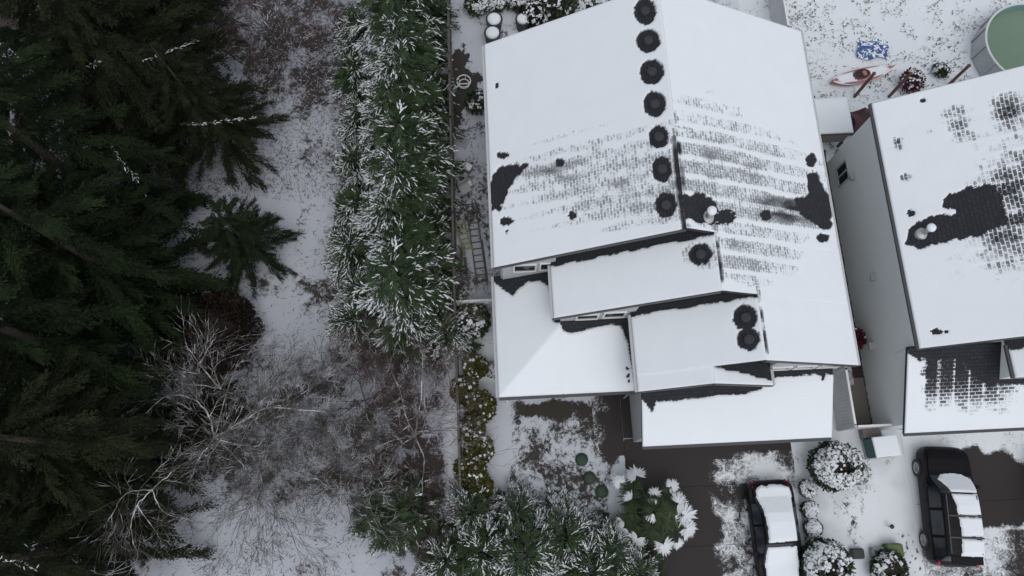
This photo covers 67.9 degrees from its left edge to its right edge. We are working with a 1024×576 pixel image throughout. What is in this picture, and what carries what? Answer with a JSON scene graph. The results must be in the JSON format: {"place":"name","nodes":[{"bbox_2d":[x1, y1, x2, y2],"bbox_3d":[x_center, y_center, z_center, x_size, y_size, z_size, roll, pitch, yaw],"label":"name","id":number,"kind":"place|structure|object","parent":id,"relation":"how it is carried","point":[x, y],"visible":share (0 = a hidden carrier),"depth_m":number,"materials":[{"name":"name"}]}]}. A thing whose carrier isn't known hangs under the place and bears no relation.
{"place":"outdoors","nodes":[
{"label":"outdoors","id":0,"kind":"place"},
{"bbox_2d":[0,0,1023,575],"bbox_3d":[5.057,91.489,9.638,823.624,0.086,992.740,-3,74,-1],"label":"ground","id":1,"kind":"structure","parent":0,"point":[550,438],"depth_m":34.71,"materials":[{"name":"snow"}]},
{"bbox_2d":[0,0,169,171],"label":"fir tree","id":2,"kind":"object","parent":1,"relation":"on","point":[7,34],"visible":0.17,"depth_m":32.12,"materials":[{"name":"green plant"}]},
{"bbox_2d":[0,220,209,471],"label":"fir tree","id":3,"kind":"object","parent":1,"relation":"on","point":[93,351],"visible":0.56,"depth_m":28.32,"materials":[{"name":"green plant"}]},
{"bbox_2d":[0,353,212,575],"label":"fir tree","id":4,"kind":"object","parent":1,"relation":"on","point":[9,398],"visible":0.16,"depth_m":28.34,"materials":[{"name":"green plant"}]},
{"bbox_2d":[0,125,212,383],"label":"fir tree","id":5,"kind":"object","parent":1,"relation":"on","point":[14,137],"visible":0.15,"depth_m":30.37,"materials":[{"name":"green plant"}]},
{"bbox_2d":[0,38,213,295],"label":"fir tree","id":6,"kind":"object","parent":1,"relation":"on","point":[39,150],"visible":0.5,"depth_m":29.82,"materials":[{"name":"green plant"}]},
{"bbox_2d":[0,459,220,575],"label":"fir tree","id":7,"kind":"object","parent":1,"relation":"on","point":[43,562],"visible":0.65,"depth_m":27.59,"materials":[{"name":"green plant"}]},
{"bbox_2d":[0,151,237,399],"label":"fir tree","id":8,"kind":"object","parent":1,"relation":"on","point":[52,228],"visible":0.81,"depth_m":29.00,"materials":[{"name":"green plant"}]},
{"bbox_2d":[0,0,241,110],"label":"fir tree","id":9,"kind":"object","parent":1,"relation":"on","point":[92,20],"visible":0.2,"depth_m":36.31,"materials":[{"name":"green plant"}]},
{"bbox_2d":[0,343,254,575],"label":"fir tree","id":10,"kind":"object","parent":1,"relation":"on","point":[91,423],"visible":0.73,"depth_m":26.96,"materials":[{"name":"green plant"}]},
{"bbox_2d":[0,0,278,216],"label":"fir tree","id":11,"kind":"object","parent":1,"relation":"on","point":[107,61],"visible":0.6,"depth_m":31.00,"materials":[{"name":"green plant"}]},
{"bbox_2d":[85,0,251,94],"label":"fir tree","id":12,"kind":"object","parent":1,"relation":"on","point":[139,19],"visible":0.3,"depth_m":36.42,"materials":[{"name":"green plant"}]},
{"bbox_2d":[60,396,290,575],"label":"bare tree","id":13,"kind":"object","parent":1,"relation":"on","point":[142,512],"visible":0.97,"depth_m":27.29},
{"bbox_2d":[139,298,266,420],"bbox_3d":[-12.293,3.366,31.148,3.866,6.257,4.722,26,76,7],"label":"bare tree","id":14,"kind":"object","parent":1,"relation":"on","point":[213,367],"visible":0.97,"depth_m":29.66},
{"bbox_2d":[135,37,292,192],"bbox_3d":[-13.874,-8.354,33.238,6.288,9.155,6.123,20,75,5],"label":"fir tree","id":15,"kind":"object","parent":1,"relation":"on","point":[185,69],"visible":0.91,"depth_m":33.95,"materials":[{"name":"green plant"}]},
{"bbox_2d":[166,288,265,378],"bbox_3d":[-13.175,2.023,33.741,4.093,1.955,4.194,-30,76,-8],"label":"brown shrub","id":16,"kind":"object","parent":1,"relation":"on","point":[229,315],"visible":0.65,"depth_m":33.35,"materials":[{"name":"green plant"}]},
{"bbox_2d":[195,196,305,300],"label":"fir tree","id":17,"kind":"object","parent":1,"relation":"on","point":[233,241],"visible":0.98,"depth_m":33.20,"materials":[{"name":"green plant"}]},
{"bbox_2d":[155,0,362,575],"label":"undergrowth","id":18,"kind":"object","parent":1,"relation":"on","point":[296,166],"visible":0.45,"depth_m":36.52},
{"bbox_2d":[98,311,425,575],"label":"bare tree","id":19,"kind":"object","parent":1,"relation":"on","point":[280,457],"visible":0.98,"depth_m":29.88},
{"bbox_2d":[189,0,353,74],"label":"bare tree","id":20,"kind":"object","parent":1,"relation":"on","point":[271,33],"visible":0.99,"depth_m":35.64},
{"bbox_2d":[320,226,376,291],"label":"young conifer","id":21,"kind":"object","parent":1,"relation":"on","point":[341,255],"visible":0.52,"depth_m":33.86,"materials":[{"name":"green plant"}]},
{"bbox_2d":[326,51,373,110],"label":"young conifer","id":22,"kind":"object","parent":1,"relation":"on","point":[347,80],"visible":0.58,"depth_m":36.47,"materials":[{"name":"green plant"}]},
{"bbox_2d":[326,139,376,197],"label":"young conifer","id":23,"kind":"object","parent":1,"relation":"on","point":[344,165],"visible":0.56,"depth_m":35.52,"materials":[{"name":"green plant"}]},
{"bbox_2d":[330,182,375,241],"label":"young conifer","id":24,"kind":"object","parent":1,"relation":"on","point":[348,208],"visible":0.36,"depth_m":34.56,"materials":[{"name":"green plant"}]},
{"bbox_2d":[333,5,372,60],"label":"young conifer","id":25,"kind":"object","parent":1,"relation":"on","point":[351,21],"visible":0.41,"depth_m":37.21,"materials":[{"name":"green plant"}]},
{"bbox_2d":[332,96,374,148],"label":"young conifer","id":26,"kind":"object","parent":1,"relation":"on","point":[351,115],"visible":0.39,"depth_m":35.91,"materials":[{"name":"green plant"}]},
{"bbox_2d":[323,297,387,366],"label":"young conifer","id":27,"kind":"object","parent":1,"relation":"on","point":[346,311],"visible":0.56,"depth_m":33.18,"materials":[{"name":"green plant"}]},
{"bbox_2d":[333,269,377,322],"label":"young conifer","id":28,"kind":"object","parent":1,"relation":"on","point":[346,294],"visible":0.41,"depth_m":33.74,"materials":[{"name":"green plant"}]},
{"bbox_2d":[283,317,434,482],"bbox_3d":[-6.856,4.639,32.558,6.280,4.320,7.609,9,75,3],"label":"bare tree","id":29,"kind":"object","parent":1,"relation":"on","point":[343,363],"visible":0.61,"depth_m":32.65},
{"bbox_2d":[269,258,517,541],"bbox_3d":[-4.992,4.719,31.510,10.547,4.873,11.198,-3,74,-1],"label":"bare tree","id":30,"kind":"object","parent":1,"relation":"on","point":[414,434],"visible":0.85,"depth_m":31.41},
{"bbox_2d":[347,466,444,560],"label":"young conifer","id":31,"kind":"object","parent":1,"relation":"on","point":[401,508],"visible":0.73,"depth_m":31.24,"materials":[{"name":"green plant"}]},
{"bbox_2d":[328,296,464,417],"bbox_3d":[-4.980,2.843,33.240,5.916,3.257,5.606,-3,74,-1],"label":"bare tree","id":32,"kind":"object","parent":1,"relation":"on","point":[394,391],"visible":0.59,"depth_m":32.91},
{"bbox_2d":[350,0,451,83],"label":"conifer tree","id":33,"kind":"object","parent":1,"relation":"on","point":[375,11],"visible":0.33,"depth_m":35.05,"materials":[{"name":"green plant"}]},
{"bbox_2d":[353,74,449,157],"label":"conifer tree","id":34,"kind":"object","parent":1,"relation":"on","point":[376,105],"visible":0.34,"depth_m":33.33,"materials":[{"name":"green plant"}]},
{"bbox_2d":[348,185,458,272],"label":"conifer tree","id":35,"kind":"object","parent":1,"relation":"on","point":[373,211],"visible":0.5,"depth_m":32.33,"materials":[{"name":"green plant"}]},
{"bbox_2d":[363,301,443,380],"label":"young conifer","id":36,"kind":"object","parent":1,"relation":"on","point":[393,337],"visible":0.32,"depth_m":32.84,"materials":[{"name":"green plant"}]},
{"bbox_2d":[360,10,458,110],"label":"conifer tree","id":37,"kind":"object","parent":1,"relation":"on","point":[414,42],"visible":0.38,"depth_m":34.47,"materials":[{"name":"green plant"}]},
{"bbox_2d":[352,236,467,360],"bbox_3d":[-4.743,0.193,31.937,5.419,7.832,5.298,4,74,1],"label":"conifer tree","id":38,"kind":"object","parent":1,"relation":"on","point":[384,296],"visible":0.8,"depth_m":31.14,"materials":[{"name":"green plant"}]},
{"bbox_2d":[358,143,462,241],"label":"conifer tree","id":39,"kind":"object","parent":1,"relation":"on","point":[421,177],"visible":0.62,"depth_m":32.34,"materials":[{"name":"green plant"}]},
{"bbox_2d":[358,36,463,146],"bbox_3d":[-4.983,-9.224,35.057,5.396,6.683,5.164,0,74,0],"label":"conifer tree","id":40,"kind":"object","parent":1,"relation":"on","point":[419,85],"visible":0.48,"depth_m":33.72,"materials":[{"name":"green plant"}]},
{"bbox_2d":[361,0,461,58],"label":"conifer tree","id":41,"kind":"object","parent":1,"relation":"on","point":[434,7],"visible":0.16,"depth_m":36.99,"materials":[{"name":"green plant"}]},
{"bbox_2d":[359,100,465,211],"bbox_3d":[-4.854,-5.764,34.011,5.419,6.888,5.298,1,74,0],"label":"conifer tree","id":42,"kind":"object","parent":1,"relation":"on","point":[412,122],"visible":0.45,"depth_m":33.13,"materials":[{"name":"green plant"}]},
{"bbox_2d":[362,214,470,316],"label":"conifer tree","id":43,"kind":"object","parent":1,"relation":"on","point":[440,257],"visible":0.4,"depth_m":31.99,"materials":[{"name":"green plant"}]},
{"bbox_2d":[385,453,502,575],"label":"young conifer","id":44,"kind":"object","parent":1,"relation":"on","point":[446,506],"visible":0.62,"depth_m":31.28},
{"bbox_2d":[413,519,482,575],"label":"young conifer","id":45,"kind":"object","parent":1,"relation":"on","point":[432,568],"visible":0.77,"depth_m":30.71,"materials":[{"name":"green plant"}]},
{"bbox_2d":[447,0,457,319],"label":"wooden fence","id":46,"kind":"object","parent":1,"relation":"on","point":[452,169],"visible":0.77,"depth_m":35.76,"materials":[{"name":"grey wood"}]},
{"bbox_2d":[423,309,484,378],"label":"young conifer","id":47,"kind":"object","parent":1,"relation":"on","point":[469,344],"visible":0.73,"depth_m":33.27,"materials":[{"name":"green plant"}]},
{"bbox_2d":[454,330,464,575],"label":"fence","id":48,"kind":"object","parent":1,"relation":"on","point":[458,414],"visible":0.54,"depth_m":32.50,"materials":[{"name":"grey wood"}]},
{"bbox_2d":[449,375,478,404],"bbox_3d":[-2.103,4.441,33.357,1.407,1.408,1.401,-3,74,-1],"label":"olive shrub","id":49,"kind":"object","parent":1,"relation":"on","point":[463,378],"visible":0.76,"depth_m":32.96,"materials":[{"name":"green plant"}]},
{"bbox_2d":[457,178,471,196],"bbox_3d":[-2.238,-4.749,36.188,0.500,0.851,0.510,-30,77,-8],"label":"patio chair","id":50,"kind":"object","parent":1,"relation":"on","point":[464,187],"visible":1,"depth_m":36.15,"materials":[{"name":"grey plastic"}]},
{"bbox_2d":[452,454,488,487],"bbox_3d":[-1.784,7.793,32.413,1.556,1.469,1.645,-3,74,-1],"label":"olive shrub","id":51,"kind":"object","parent":1,"relation":"on","point":[467,464],"visible":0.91,"depth_m":32.00,"materials":[{"name":"green plant"}]},
{"bbox_2d":[451,303,490,338],"bbox_3d":[-1.893,1.421,34.153,1.949,1.540,1.874,-3,74,-1],"label":"leafy shrub","id":52,"kind":"object","parent":1,"relation":"on","point":[481,323],"visible":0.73,"depth_m":33.73,"materials":[{"name":"green plant"}]},
{"bbox_2d":[437,480,504,535],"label":"young conifer","id":53,"kind":"object","parent":1,"relation":"on","point":[467,520],"visible":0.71,"depth_m":31.26,"materials":[{"name":"green plant"}]},
{"bbox_2d":[459,414,486,440],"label":"olive shrub","id":54,"kind":"object","parent":1,"relation":"on","point":[469,435],"visible":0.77,"depth_m":32.48,"materials":[{"name":"green plant"}]},
{"bbox_2d":[462,354,488,380],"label":"olive shrub","id":55,"kind":"object","parent":1,"relation":"on","point":[477,366],"visible":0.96,"depth_m":33.29,"materials":[{"name":"green plant"}]},
{"bbox_2d":[464,89,486,114],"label":"garden bush","id":56,"kind":"object","parent":1,"relation":"on","point":[474,99],"visible":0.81,"depth_m":37.15,"materials":[{"name":"green plant"}]},
{"bbox_2d":[456,299,494,308],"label":"side gate","id":57,"kind":"structure","parent":1,"relation":"on","point":[480,302],"depth_m":33.81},
{"bbox_2d":[463,0,489,16],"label":"garden bush","id":58,"kind":"object","parent":1,"relation":"on","point":[478,8],"visible":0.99,"depth_m":38.65,"materials":[{"name":"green plant"}]},
{"bbox_2d":[465,199,487,285],"bbox_3d":[-1.687,-2.154,35.755,0.520,0.080,4.276,-8,74,-2],"label":"ladder","id":59,"kind":"object","parent":1,"relation":"on","point":[481,248],"visible":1,"depth_m":35.73,"materials":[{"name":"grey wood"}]},
{"bbox_2d":[463,434,495,464],"bbox_3d":[-1.417,6.970,32.727,1.446,1.335,1.438,-3,74,-1],"label":"olive shrub","id":60,"kind":"object","parent":1,"relation":"on","point":[477,450],"visible":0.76,"depth_m":32.33,"materials":[{"name":"green plant"}]},
{"bbox_2d":[435,503,524,575],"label":"young conifer","id":61,"kind":"object","parent":1,"relation":"on","point":[472,543],"visible":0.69,"depth_m":30.21,"materials":[{"name":"green plant"}]},
{"bbox_2d":[466,472,494,501],"bbox_3d":[-1.363,8.446,32.283,1.257,1.355,1.323,-3,74,-1],"label":"olive shrub","id":62,"kind":"object","parent":1,"relation":"on","point":[486,481],"visible":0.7,"depth_m":31.89,"materials":[{"name":"green plant"}]},
{"bbox_2d":[463,389,497,422],"bbox_3d":[-1.400,5.194,33.179,1.582,1.265,1.568,-3,74,-1],"label":"olive shrub","id":63,"kind":"object","parent":1,"relation":"on","point":[488,401],"visible":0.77,"depth_m":32.86,"materials":[{"name":"green plant"}]},
{"bbox_2d":[484,25,500,43],"bbox_3d":[-0.982,-12.719,38.421,0.874,0.900,0.865,-3,74,-1],"label":"round planter","id":64,"kind":"object","parent":1,"relation":"on","point":[491,33],"visible":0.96,"depth_m":38.05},
{"bbox_2d":[485,12,502,29],"bbox_3d":[-0.905,-13.488,38.637,0.874,0.900,0.865,-3,74,-1],"label":"round planter","id":65,"kind":"object","parent":1,"relation":"on","point":[494,18],"visible":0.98,"depth_m":38.26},
{"bbox_2d":[488,0,506,12],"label":"garden bush","id":66,"kind":"object","parent":1,"relation":"on","point":[499,6],"visible":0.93,"depth_m":38.67,"materials":[{"name":"white plant"}]},
{"bbox_2d":[505,0,527,13],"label":"garden bush","id":67,"kind":"object","parent":1,"relation":"on","point":[515,5],"visible":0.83,"depth_m":38.63,"materials":[{"name":"green plant"}]},
{"bbox_2d":[489,475,548,544],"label":"young conifer","id":68,"kind":"object","parent":1,"relation":"on","point":[517,491],"visible":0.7,"depth_m":31.50,"materials":[{"name":"green plant"}]},
{"bbox_2d":[515,13,528,31],"bbox_3d":[0.535,-13.488,38.637,0.749,0.900,0.741,-3,74,-1],"label":"round planter","id":69,"kind":"object","parent":1,"relation":"on","point":[522,24],"visible":0.97,"depth_m":38.29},
{"bbox_2d":[477,493,573,575],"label":"young conifer","id":70,"kind":"object","parent":1,"relation":"on","point":[527,537],"visible":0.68,"depth_m":29.84,"materials":[{"name":"green plant"}]},
{"bbox_2d":[518,0,551,28],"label":"garden bush","id":71,"kind":"object","parent":1,"relation":"on","point":[531,10],"visible":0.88,"depth_m":38.27,"materials":[{"name":"brown plant"}]},
{"bbox_2d":[536,0,579,21],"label":"garden bush","id":72,"kind":"object","parent":1,"relation":"on","point":[559,8],"visible":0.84,"depth_m":38.19,"materials":[{"name":"green plant"}]},
{"bbox_2d":[532,484,602,575],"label":"young conifer","id":73,"kind":"object","parent":1,"relation":"on","point":[573,524],"visible":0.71,"depth_m":30.62,"materials":[{"name":"green plant"}]},
{"bbox_2d":[573,0,595,12],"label":"garden bush","id":74,"kind":"object","parent":1,"relation":"on","point":[584,4],"visible":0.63,"depth_m":38.62,"materials":[{"name":"green plant"}]},
{"bbox_2d":[549,519,634,575],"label":"young conifer","id":75,"kind":"object","parent":1,"relation":"on","point":[581,566],"visible":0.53,"depth_m":29.92,"materials":[{"name":"green plant"}]},
{"bbox_2d":[575,502,645,575],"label":"young conifer","id":76,"kind":"object","parent":1,"relation":"on","point":[620,537],"visible":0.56,"depth_m":30.48,"materials":[{"name":"green plant"}]},
{"bbox_2d":[591,395,632,456],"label":"walkway","id":77,"kind":"structure","parent":1,"relation":"on","point":[609,423],"depth_m":33.63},
{"bbox_2d":[611,539,667,575],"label":"young conifer","id":78,"kind":"object","parent":1,"relation":"on","point":[649,566],"visible":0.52,"depth_m":30.47,"materials":[{"name":"green plant"}]},
{"bbox_2d":[610,463,698,556],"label":"fan palm","id":79,"kind":"object","parent":1,"relation":"on","point":[654,508],"visible":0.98,"depth_m":31.29,"materials":[{"name":"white plant"}]},
{"bbox_2d":[798,479,818,498],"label":"shrub","id":80,"kind":"object","parent":1,"relation":"on","point":[808,488],"visible":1,"depth_m":32.23,"materials":[{"name":"green plant"}]},
{"bbox_2d":[799,500,819,518],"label":"shrub","id":81,"kind":"object","parent":1,"relation":"on","point":[809,509],"visible":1,"depth_m":32.00,"materials":[{"name":"green plant"}]},
{"bbox_2d":[768,0,856,430],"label":"board fence","id":82,"kind":"object","parent":1,"relation":"on","point":[778,11],"visible":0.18,"depth_m":33.17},
{"bbox_2d":[838,424,891,430],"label":"garden gate","id":83,"kind":"structure","parent":82,"relation":"attached to","point":[858,427],"depth_m":31.83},
{"bbox_2d":[803,518,823,537],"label":"shrub","id":84,"kind":"object","parent":1,"relation":"on","point":[813,527],"visible":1,"depth_m":31.78,"materials":[{"name":"green plant"}]},
{"bbox_2d":[800,536,855,575],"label":"round shrub","id":85,"kind":"object","parent":1,"relation":"on","point":[822,557],"visible":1,"depth_m":30.39,"materials":[{"name":"white plant"}]},
{"bbox_2d":[814,97,853,146],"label":"garden shed","id":86,"kind":"structure","parent":1,"relation":"on","point":[834,119],"depth_m":35.93,"materials":[{"name":"white wood"}]},
{"bbox_2d":[805,440,865,492],"bbox_3d":[13.577,7.524,32.066,2.226,2.227,2.203,-3,74,-1],"label":"round shrub","id":87,"kind":"object","parent":1,"relation":"on","point":[836,466],"visible":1,"depth_m":31.36,"materials":[{"name":"white plant"}]},
{"bbox_2d":[849,548,864,558],"bbox_3d":[14.538,11.186,32.018,0.520,0.300,0.416,-3,74,-1],"label":"stone pot","id":88,"kind":"object","parent":1,"relation":"on","point":[856,553],"visible":0.94,"depth_m":31.89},
{"bbox_2d":[850,107,869,134],"bbox_3d":[16.981,-8.070,37.041,1.037,1.044,1.119,-3,74,-1],"label":"draped tarp","id":89,"kind":"object","parent":1,"relation":"on","point":[860,117],"visible":0.55,"depth_m":36.86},
{"bbox_2d":[850,378,870,423],"bbox_3d":[15.470,5.029,33.888,0.720,0.030,2.050,-3,74,-1],"label":"gravel strip","id":90,"kind":"object","parent":1,"relation":"on","point":[860,404],"visible":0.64,"depth_m":33.85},
{"bbox_2d":[854,325,866,351],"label":"maroon shrub","id":91,"kind":"object","parent":1,"relation":"on","point":[861,338],"visible":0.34,"depth_m":33.27,"materials":[{"name":"red plant"}]},
{"bbox_2d":[830,65,894,84],"bbox_3d":[17.519,-10.667,38.063,3.308,0.440,0.824,-14,75,-4],"label":"kayak","id":92,"kind":"object","parent":1,"relation":"on","point":[857,76],"visible":0.95,"depth_m":37.98,"materials":[{"name":"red plastic"}]},
{"bbox_2d":[858,428,881,438],"bbox_3d":[15.692,6.356,33.312,0.800,0.420,0.415,-3,74,-1],"label":"wooden crate","id":93,"kind":"object","parent":1,"relation":"on","point":[869,432],"visible":0.96,"depth_m":33.12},
{"bbox_2d":[861,435,900,459],"bbox_3d":[15.932,6.867,32.827,1.100,1.078,0.900,-7,74,-2],"label":"utility cabinet","id":94,"kind":"object","parent":1,"relation":"on","point":[880,447],"visible":1,"depth_m":32.36,"materials":[{"name":"teal paint"}]},
{"bbox_2d":[869,548,910,575],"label":"round shrub","id":95,"kind":"object","parent":1,"relation":"on","point":[885,562],"visible":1,"depth_m":31.29,"materials":[{"name":"green plant"}]},
{"bbox_2d":[882,543,903,556],"bbox_3d":[16.022,11.031,31.958,0.680,0.500,0.544,-3,74,-1],"label":"stone pot","id":96,"kind":"object","parent":1,"relation":"on","point":[898,547],"visible":0.65,"depth_m":31.76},
{"bbox_2d":[898,67,925,93],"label":"maroon shrub","id":97,"kind":"object","parent":1,"relation":"on","point":[914,81],"visible":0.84,"depth_m":37.53,"materials":[{"name":"red plant"}]},
{"bbox_2d":[827,65,1023,435],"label":"house","id":98,"kind":"structure","parent":1,"relation":"on","point":[927,186],"depth_m":30.22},
{"bbox_2d":[835,159,849,187],"bbox_3d":[15.383,-5.322,35.367,0.060,1.150,0.950,-3,74,-1],"label":"window","id":99,"kind":"structure","parent":98,"relation":"in","point":[842,171],"depth_m":35.37,"materials":[{"name":"black glass"}]},
{"bbox_2d":[931,62,950,78],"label":"bush","id":100,"kind":"object","parent":1,"relation":"on","point":[941,70],"visible":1,"depth_m":38.03,"materials":[{"name":"green plant"}]},
{"bbox_2d":[970,3,1023,75],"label":"swimming pool","id":101,"kind":"structure","parent":1,"relation":"on","point":[997,41],"depth_m":37.95,"materials":[{"name":"liquid"}]},
{"bbox_2d":[482,0,860,449],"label":"house","id":102,"kind":"structure","parent":0,"point":[665,249],"depth_m":29.46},
{"bbox_2d":[513,264,536,272],"bbox_3d":[0.517,-0.790,30.635,0.950,0.950,0.060,-3,74,-1],"label":"window","id":103,"kind":"structure","parent":102,"relation":"in","point":[523,268],"depth_m":30.66,"materials":[{"name":"white glass"}]},
{"bbox_2d":[602,311,627,318],"bbox_3d":[4.017,1.064,29.823,0.900,0.900,0.060,-3,74,-1],"label":"window","id":104,"kind":"structure","parent":102,"relation":"in","point":[620,314],"depth_m":29.83,"materials":[{"name":"white glass"}]},
{"bbox_2d":[624,439,806,575],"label":"driveway","id":105,"kind":"structure","parent":0,"point":[722,522],"depth_m":32.85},
{"bbox_2d":[743,479,804,575],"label":"parked car","id":106,"kind":"object","parent":105,"relation":"on","point":[770,506],"visible":1,"depth_m":31.21,"materials":[{"name":"black paint"}]},
{"bbox_2d":[757,0,1018,105],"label":"grass","id":107,"kind":"structure","parent":0,"point":[881,35],"depth_m":38.89,"materials":[{"name":"green plant"}]},
{"bbox_2d":[856,39,888,59],"bbox_3d":[18.339,-12.126,38.635,1.748,0.045,1.210,-3,74,-1],"label":"blue tarp","id":108,"kind":"object","parent":107,"relation":"on","point":[872,49],"visible":1,"depth_m":38.64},
{"bbox_2d":[901,431,1023,575],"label":"neighbour driveway","id":109,"kind":"structure","parent":0,"point":[996,460],"depth_m":32.84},
{"bbox_2d":[912,446,984,567],"bbox_3d":[18.371,9.107,31.811,2.400,1.824,4.890,2,74,1],"label":"parked suv","id":110,"kind":"object","parent":109,"relation":"on","point":[951,534],"visible":1,"depth_m":31.26,"materials":[{"name":"black paint"}]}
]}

